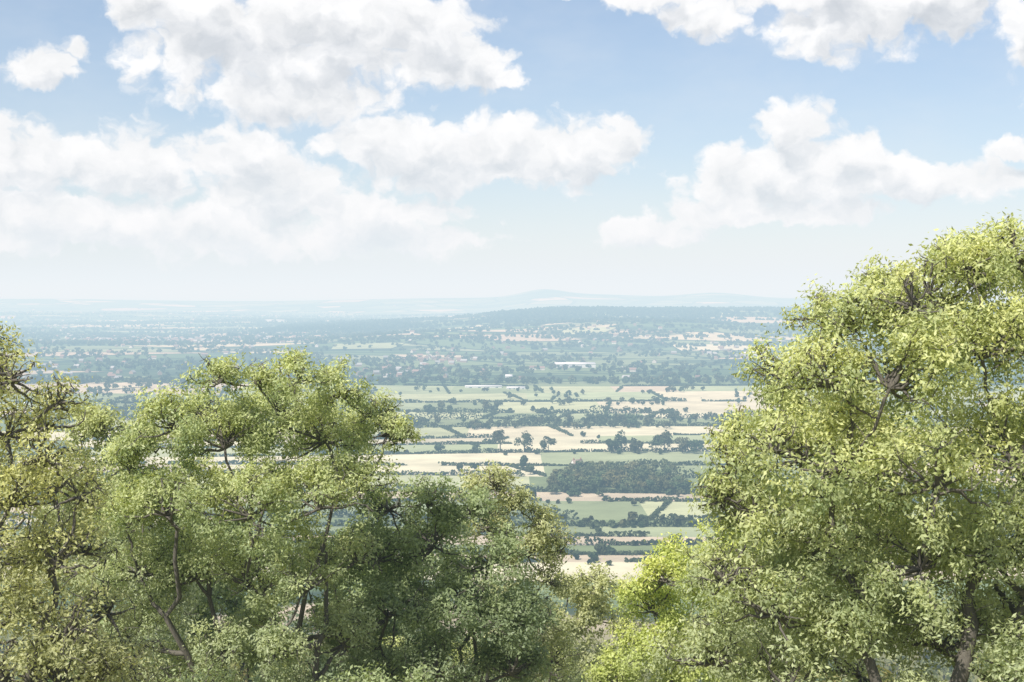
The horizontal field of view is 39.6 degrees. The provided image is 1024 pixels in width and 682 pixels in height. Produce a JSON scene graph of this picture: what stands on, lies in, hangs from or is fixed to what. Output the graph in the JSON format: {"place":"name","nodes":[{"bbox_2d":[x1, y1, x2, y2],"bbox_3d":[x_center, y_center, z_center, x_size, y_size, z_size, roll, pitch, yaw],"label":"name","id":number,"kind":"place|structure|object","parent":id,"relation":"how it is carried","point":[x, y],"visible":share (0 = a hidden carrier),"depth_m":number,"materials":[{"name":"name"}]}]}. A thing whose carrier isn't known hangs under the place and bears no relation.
{"place":"outdoors","nodes":[
{"label":"outdoors","id":0,"kind":"place"},
{"bbox_2d":[0,289,1023,681],"bbox_3d":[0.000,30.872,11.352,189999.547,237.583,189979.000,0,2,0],"label":"ground","id":1,"kind":"structure","parent":0,"point":[404,305],"depth_m":4393.55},
{"bbox_2d":[0,317,168,681],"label":"ash tree","id":2,"kind":"object","parent":1,"relation":"on","point":[24,608],"visible":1,"depth_m":28.92,"materials":[{"name":"green plant"}]},
{"bbox_2d":[24,393,203,681],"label":"hawthorn tree","id":3,"kind":"object","parent":1,"relation":"on","point":[91,426],"visible":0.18,"depth_m":55.65,"materials":[{"name":"green plant"}]},
{"bbox_2d":[133,503,301,681],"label":"sycamore tree","id":4,"kind":"object","parent":1,"relation":"on","point":[204,610],"visible":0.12,"depth_m":62.30,"materials":[{"name":"green plant"}]},
{"bbox_2d":[71,343,426,681],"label":"ash tree","id":5,"kind":"object","parent":1,"relation":"on","point":[154,496],"visible":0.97,"depth_m":42.15,"materials":[{"name":"green plant"}]},
{"bbox_2d":[155,658,440,681],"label":"hawthorn bush","id":6,"kind":"object","parent":1,"relation":"on","point":[416,676],"visible":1,"depth_m":37.12,"materials":[{"name":"green plant"}]},
{"bbox_2d":[288,519,476,681],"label":"sycamore tree","id":7,"kind":"object","parent":1,"relation":"on","point":[330,673],"visible":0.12,"depth_m":64.20,"materials":[{"name":"green plant"}]},
{"bbox_2d":[4,304,773,379],"bbox_3d":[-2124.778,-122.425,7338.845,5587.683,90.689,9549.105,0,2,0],"label":"distant town houses","id":8,"kind":"structure","parent":1,"relation":"on","point":[451,361],"depth_m":3639.02,"materials":[{"name":"white"}]},
{"bbox_2d":[55,377,756,565],"bbox_3d":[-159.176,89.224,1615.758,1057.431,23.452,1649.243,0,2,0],"label":"field trees","id":9,"kind":"object","parent":1,"relation":"on","point":[602,474],"visible":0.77,"depth_m":1360.51,"materials":[{"name":"green plant"}]},
{"bbox_2d":[316,470,562,681],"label":"field maple tree","id":10,"kind":"object","parent":1,"relation":"on","point":[505,614],"visible":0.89,"depth_m":45.77,"materials":[{"name":"green plant"}]},
{"bbox_2d":[465,385,501,387],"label":"white warehouse","id":11,"kind":"structure","parent":1,"relation":"on","point":[483,386],"depth_m":2345.10,"materials":[{"name":"white metal"}]},
{"bbox_2d":[381,629,589,681],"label":"hawthorn bush","id":12,"kind":"object","parent":1,"relation":"on","point":[555,671],"visible":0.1,"depth_m":58.97,"materials":[{"name":"green plant"}]},
{"bbox_2d":[0,599,1021,681],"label":"hillside woodland","id":13,"kind":"object","parent":1,"relation":"on","point":[888,660],"visible":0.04,"depth_m":484.68,"materials":[{"name":"green plant"}]},
{"bbox_2d":[0,304,1023,383],"bbox_3d":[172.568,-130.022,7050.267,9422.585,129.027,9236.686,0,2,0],"label":"distant woodland","id":14,"kind":"object","parent":1,"relation":"on","point":[349,327],"visible":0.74,"depth_m":4348.38,"materials":[{"name":"green plant"}]},
{"bbox_2d":[0,379,1023,562],"bbox_3d":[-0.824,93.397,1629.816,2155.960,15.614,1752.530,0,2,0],"label":"hedgerows","id":15,"kind":"object","parent":1,"relation":"on","point":[598,529],"visible":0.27,"depth_m":1350.18,"materials":[{"name":"green plant"}]},
{"bbox_2d":[506,386,525,388],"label":"white warehouse","id":16,"kind":"structure","parent":1,"relation":"on","point":[514,387],"depth_m":2312.08,"materials":[{"name":"white metal"}]},
{"bbox_2d":[448,459,592,681],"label":"ash tree","id":17,"kind":"object","parent":1,"relation":"on","point":[540,526],"visible":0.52,"depth_m":53.05,"materials":[{"name":"green plant"}]},
{"bbox_2d":[570,457,583,463],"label":"white cottage","id":18,"kind":"structure","parent":1,"relation":"on","point":[574,460],"depth_m":1227.91,"materials":[{"name":"white paint"}]},
{"bbox_2d":[498,559,659,681],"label":"hawthorn tree","id":19,"kind":"object","parent":1,"relation":"on","point":[592,606],"visible":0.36,"depth_m":70.10,"materials":[{"name":"green plant"}]},
{"bbox_2d":[581,517,800,681],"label":"lime tree","id":20,"kind":"object","parent":1,"relation":"on","point":[656,590],"visible":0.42,"depth_m":52.89,"materials":[{"name":"green plant"}]},
{"bbox_2d":[723,381,924,681],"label":"ash tree","id":21,"kind":"object","parent":1,"relation":"on","point":[809,405],"visible":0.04,"depth_m":42.43,"materials":[{"name":"green plant"}]},
{"bbox_2d":[636,207,1023,681],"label":"ash tree","id":22,"kind":"object","parent":1,"relation":"on","point":[933,327],"visible":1,"depth_m":30.28,"materials":[{"name":"green plant"}]},
{"bbox_2d":[0,313,1023,582],"bbox_3d":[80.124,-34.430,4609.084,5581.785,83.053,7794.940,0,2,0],"label":"crop fields","id":23,"kind":"structure","parent":0,"point":[584,505],"depth_m":1444.87,"materials":[{"name":"green plant"}]},
{"bbox_2d":[0,0,1023,298],"label":"sky","id":24,"kind":"structure","parent":0,"point":[197,149],"materials":[{"name":"blue"}]},
{"bbox_2d":[554,362,595,367],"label":"white warehouse","id":25,"kind":"structure","parent":0,"point":[583,364],"depth_m":3011.47,"materials":[{"name":"white metal"}]}
]}

